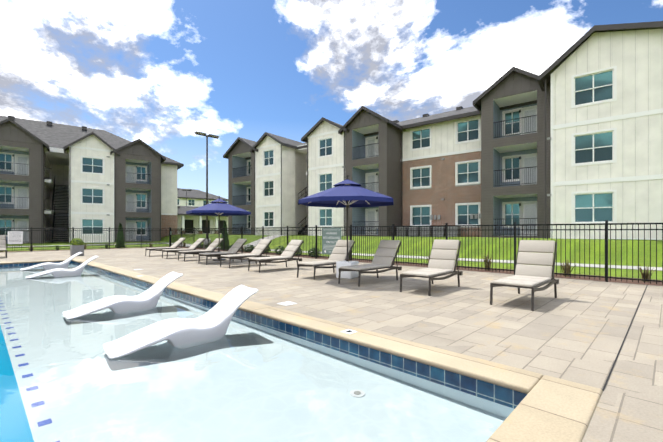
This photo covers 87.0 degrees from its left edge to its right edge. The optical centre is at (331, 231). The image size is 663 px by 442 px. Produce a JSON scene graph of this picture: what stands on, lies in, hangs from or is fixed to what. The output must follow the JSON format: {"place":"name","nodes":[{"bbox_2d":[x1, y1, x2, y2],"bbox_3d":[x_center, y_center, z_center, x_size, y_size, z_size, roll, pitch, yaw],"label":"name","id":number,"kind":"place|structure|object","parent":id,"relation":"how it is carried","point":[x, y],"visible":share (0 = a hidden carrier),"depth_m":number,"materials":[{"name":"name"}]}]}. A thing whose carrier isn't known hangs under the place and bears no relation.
{"place":"outdoors","nodes":[
{"label":"outdoors","id":0,"kind":"place"},
{"bbox_2d":[177,188,227,206],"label":"building","id":1,"kind":"structure","parent":0,"point":[196,198],"depth_m":87.89,"materials":[{"name":"brick"}]},
{"bbox_2d":[0,264,514,441],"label":"water","id":2,"kind":"structure","parent":0,"point":[63,378],"depth_m":3.37,"materials":[{"name":"clear liquid"}]},
{"bbox_2d":[0,247,662,441],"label":"deck","id":3,"kind":"structure","parent":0,"point":[606,338],"depth_m":5.55,"materials":[{"name":"grey"}]},
{"bbox_2d":[0,235,6,257],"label":"chair","id":4,"kind":"object","parent":3,"relation":"on","point":[2,242],"visible":1,"depth_m":17.89,"materials":[{"name":"brown metal"}]},
{"bbox_2d":[0,227,169,251],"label":"fence","id":5,"kind":"object","parent":3,"relation":"on","point":[92,230],"visible":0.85,"depth_m":24.85,"materials":[{"name":"black metal"}]},
{"bbox_2d":[8,231,22,243],"bbox_3d":[-19.827,0.408,21.891,0.022,0.800,0.700,0,0,44],"label":"notice","id":6,"kind":"object","parent":5,"relation":"attached to","point":[15,237],"visible":1,"depth_m":21.89,"materials":[{"name":"white"}]},
{"bbox_2d":[145,238,185,256],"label":"chair","id":7,"kind":"object","parent":3,"relation":"on","point":[176,244],"visible":0.85,"depth_m":18.87,"materials":[{"name":"beige fabric"}]},
{"bbox_2d":[169,227,170,246],"bbox_3d":[-13.207,0.498,28.641,0.310,1.620,0.090,0,0,44],"label":"fence post","id":8,"kind":"object","parent":3,"relation":"on","point":[170,236],"visible":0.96,"depth_m":28.67,"materials":[{"name":"grey metal"}]},
{"bbox_2d":[162,238,204,258],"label":"chair","id":9,"kind":"object","parent":3,"relation":"on","point":[197,243],"visible":0.83,"depth_m":17.36,"materials":[{"name":"beige fabric"}]},
{"bbox_2d":[178,238,223,260],"bbox_3d":[-5.955,0.827,15.996,0.722,0.965,1.871,0,0,44],"label":"chair","id":10,"kind":"object","parent":3,"relation":"on","point":[213,245],"visible":0.83,"depth_m":16.01,"materials":[{"name":"beige fabric"}]},
{"bbox_2d":[186,196,250,260],"bbox_3d":[-5.022,-0.132,15.613,2.550,2.880,2.550,0,0,11],"label":"umbrella","id":11,"kind":"object","parent":3,"relation":"on","point":[219,207],"visible":0.96,"depth_m":15.12,"materials":[{"name":"blue fabric"}]},
{"bbox_2d":[198,239,246,264],"bbox_3d":[-4.468,0.818,14.462,0.700,0.984,1.844,0,0,44],"label":"chair","id":12,"kind":"object","parent":3,"relation":"on","point":[235,247],"visible":0.96,"depth_m":14.54,"materials":[{"name":"grey fabric"}]},
{"bbox_2d":[133,269,357,333],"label":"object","id":13,"kind":"object","parent":3,"relation":"on","point":[347,331],"visible":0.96,"depth_m":6.19,"materials":[{"name":"white plastic"}]},
{"bbox_2d":[220,239,271,267],"bbox_3d":[-3.208,0.818,13.236,0.710,0.984,1.848,0,0,44],"label":"chair","id":14,"kind":"object","parent":3,"relation":"on","point":[259,248],"visible":0.94,"depth_m":13.34,"materials":[{"name":"beige fabric"}]},
{"bbox_2d":[248,240,303,271],"bbox_3d":[-1.862,0.809,11.922,1.824,1.001,0.700,0,0,-43],"label":"chair","id":15,"kind":"object","parent":3,"relation":"on","point":[289,251],"visible":1,"depth_m":12.04,"materials":[{"name":"beige fabric"}]},
{"bbox_2d":[0,259,602,441],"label":"coping","id":16,"kind":"object","parent":3,"relation":"on","point":[550,409],"visible":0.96,"depth_m":3.12,"materials":[{"name":"beige stone"}]},
{"bbox_2d":[297,240,354,279],"bbox_3d":[-0.122,0.793,10.266,0.700,1.034,1.784,0,0,42],"label":"chair","id":17,"kind":"object","parent":3,"relation":"on","point":[339,252],"visible":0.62,"depth_m":10.51,"materials":[{"name":"beige fabric"}]},
{"bbox_2d":[299,175,393,278],"bbox_3d":[0.449,-0.132,9.835,2.550,2.880,2.550,0,0,-34],"label":"umbrella","id":18,"kind":"object","parent":3,"relation":"on","point":[347,193],"visible":0.98,"depth_m":9.53,"materials":[{"name":"fabric"},{"name":"bronze"}]},
{"bbox_2d":[338,240,401,286],"bbox_3d":[1.034,0.778,9.065,0.747,1.064,1.760,0,0,44],"label":"chair","id":19,"kind":"object","parent":3,"relation":"on","point":[385,254],"visible":1,"depth_m":9.27,"materials":[{"name":"grey fabric"}]},
{"bbox_2d":[171,220,662,284],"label":"fence","id":20,"kind":"object","parent":3,"relation":"on","point":[259,230],"visible":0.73,"depth_m":11.78,"materials":[{"name":"black metal"}]},
{"bbox_2d":[322,228,340,254],"bbox_3d":[0.002,0.458,15.839,1.200,1.220,0.021,0,0,44],"label":"sign","id":21,"kind":"object","parent":20,"relation":"attached to","point":[327,247],"visible":0.81,"depth_m":15.92,"materials":[{"name":"grey"}]},
{"bbox_2d":[400,240,462,295],"bbox_3d":[2.295,0.759,7.918,0.700,1.102,1.730,0,0,41],"label":"chair","id":22,"kind":"object","parent":3,"relation":"on","point":[447,255],"visible":1,"depth_m":8.19,"materials":[{"name":"beige fabric"}]},
{"bbox_2d":[490,240,558,310],"bbox_3d":[3.671,0.748,6.577,0.716,1.123,1.737,0,0,44],"label":"chair","id":23,"kind":"object","parent":3,"relation":"on","point":[533,275],"visible":1,"depth_m":6.81,"materials":[{"name":"beige fabric"}]},
{"bbox_2d":[0,0,662,198],"label":"sky","id":24,"kind":"structure","parent":0,"point":[159,73],"materials":[{"name":"blue"}]},
{"bbox_2d":[6,234,661,279],"bbox_3d":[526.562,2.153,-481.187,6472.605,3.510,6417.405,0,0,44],"label":"ground","id":25,"kind":"structure","parent":0,"point":[626,250],"depth_m":17.25,"materials":[{"name":"green plant"}]},
{"bbox_2d":[0,115,183,243],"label":"building","id":26,"kind":"structure","parent":25,"relation":"on","point":[54,175],"depth_m":35.53,"materials":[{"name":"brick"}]},
{"bbox_2d":[177,206,227,233],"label":"building","id":27,"kind":"structure","parent":25,"relation":"on","point":[185,221],"depth_m":54.94,"materials":[{"name":"brick"}]},
{"bbox_2d":[0,261,526,407],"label":"tile","id":28,"kind":"object","parent":25,"relation":"in","point":[502,395],"depth_m":4.04,"materials":[{"name":"tile"}]},
{"bbox_2d":[20,252,82,270],"bbox_3d":[-11.299,1.306,14.135,0.734,0.844,1.954,0,0,44],"label":"pool lounger","id":29,"kind":"object","parent":28,"relation":"on","point":[51,265],"visible":0.85,"depth_m":13.96,"materials":[{"name":"white plastic"}]},
{"bbox_2d":[26,256,98,278],"bbox_3d":[-9.101,1.306,11.861,1.943,0.844,0.728,0,0,-41],"label":"pool lounger","id":30,"kind":"object","parent":28,"relation":"on","point":[58,272],"visible":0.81,"depth_m":11.71,"materials":[{"name":"white plastic"}]},
{"bbox_2d":[63,272,182,319],"bbox_3d":[-3.987,1.306,6.793,0.759,0.844,1.960,0,0,44],"label":"pool lounger","id":31,"kind":"object","parent":28,"relation":"on","point":[149,297],"visible":0.9,"depth_m":6.63,"materials":[{"name":"white plastic"}]},
{"bbox_2d":[103,285,257,358],"bbox_3d":[-2.046,1.306,4.934,1.943,0.844,0.728,0,0,-40],"label":"pool lounger","id":32,"kind":"object","parent":28,"relation":"on","point":[213,322],"visible":0.77,"depth_m":4.77,"materials":[{"name":"white plastic"}]},
{"bbox_2d":[1,221,655,281],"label":"plants","id":33,"kind":"object","parent":25,"relation":"on","point":[76,245],"visible":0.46,"depth_m":18.53,"materials":[{"name":"green plant"}]},
{"bbox_2d":[3,235,662,285],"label":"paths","id":34,"kind":"structure","parent":25,"relation":"on","point":[555,276],"depth_m":13.30,"materials":[{"name":"beige concrete"}]},
{"bbox_2d":[194,131,218,247],"bbox_3d":[-10.023,-3.242,28.124,0.560,9.140,1.940,0,0,44],"label":"light pole","id":35,"kind":"object","parent":34,"relation":"on","point":[206,135],"visible":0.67,"depth_m":28.07,"materials":[{"name":"brown metal"}]},
{"bbox_2d":[223,21,662,239],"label":"building","id":36,"kind":"structure","parent":25,"relation":"on","point":[573,134],"depth_m":22.37,"materials":[{"name":"siding"},{"name":"brick"},{"name":"glass"}]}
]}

